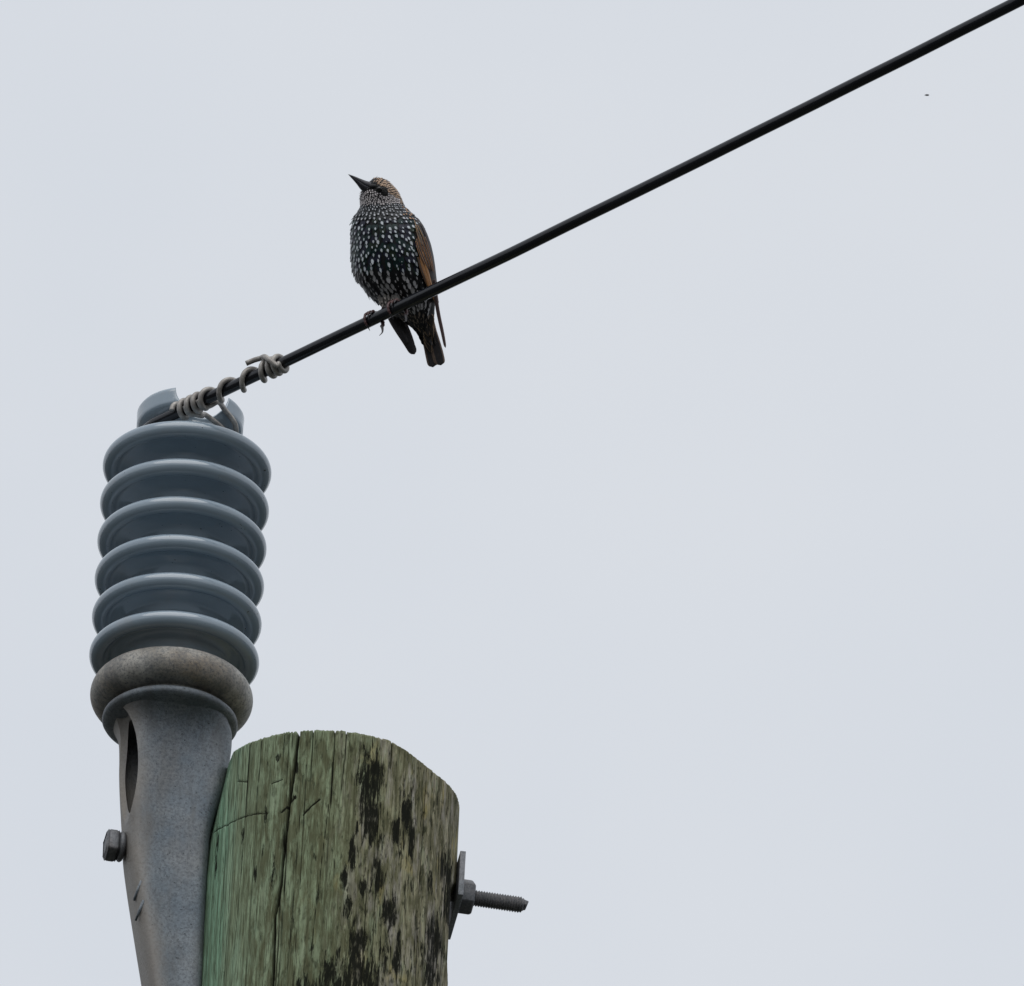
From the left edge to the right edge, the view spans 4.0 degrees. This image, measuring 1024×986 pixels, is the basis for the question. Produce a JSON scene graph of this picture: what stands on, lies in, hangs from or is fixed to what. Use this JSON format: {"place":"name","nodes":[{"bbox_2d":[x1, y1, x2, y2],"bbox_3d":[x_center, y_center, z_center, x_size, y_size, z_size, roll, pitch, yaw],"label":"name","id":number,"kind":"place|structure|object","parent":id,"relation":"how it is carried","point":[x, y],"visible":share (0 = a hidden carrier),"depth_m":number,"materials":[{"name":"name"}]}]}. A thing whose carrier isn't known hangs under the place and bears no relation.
{"place":"outdoors","nodes":[
{"label":"outdoors","id":0,"kind":"place"},
{"bbox_2d":[0,0,1023,985],"label":"sky","id":1,"kind":"structure","parent":0,"point":[690,564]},
{"bbox_3d":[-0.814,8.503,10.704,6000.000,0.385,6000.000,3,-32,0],"label":"ground","id":2,"kind":"structure","parent":0,"visible":0},
{"bbox_2d":[201,730,458,985],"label":"utility pole","id":3,"kind":"object","parent":2,"relation":"on","point":[332,857],"visible":1,"depth_m":15.69,"materials":[{"name":"green wood"}]},
{"bbox_2d":[89,388,270,985],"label":"post insulator","id":4,"kind":"object","parent":3,"relation":"attached to","point":[176,616],"visible":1,"depth_m":15.86,"materials":[{"name":"grey ceramic"}]},
{"bbox_2d":[143,0,1023,425],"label":"power cable","id":5,"kind":"object","parent":4,"relation":"attached to","point":[707,156],"visible":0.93,"depth_m":15.67,"materials":[{"name":"black rubber"}]},
{"bbox_2d":[169,354,289,432],"bbox_3d":[-0.321,-0.093,16.009,0.093,0.035,0.240,14,-34,-16],"label":"tie wire","id":6,"kind":"object","parent":5,"relation":"attached to","point":[267,361],"visible":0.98,"depth_m":15.98,"materials":[{"name":"metal"}]},
{"bbox_2d":[348,174,445,366],"bbox_3d":[-0.124,-0.241,15.878,0.115,0.164,0.132,3,-32,0],"label":"starling","id":7,"kind":"object","parent":5,"relation":"on","point":[392,261],"visible":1,"depth_m":15.86,"materials":[{"name":"black"}]},
{"bbox_2d":[102,829,528,939],"bbox_3d":[-0.205,0.401,15.799,0.461,0.054,0.097,11,-33,-13],"label":"mounting bolt","id":8,"kind":"object","parent":3,"relation":"attached to","point":[466,896],"visible":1,"depth_m":15.82,"materials":[{"name":"metal"}]}
]}

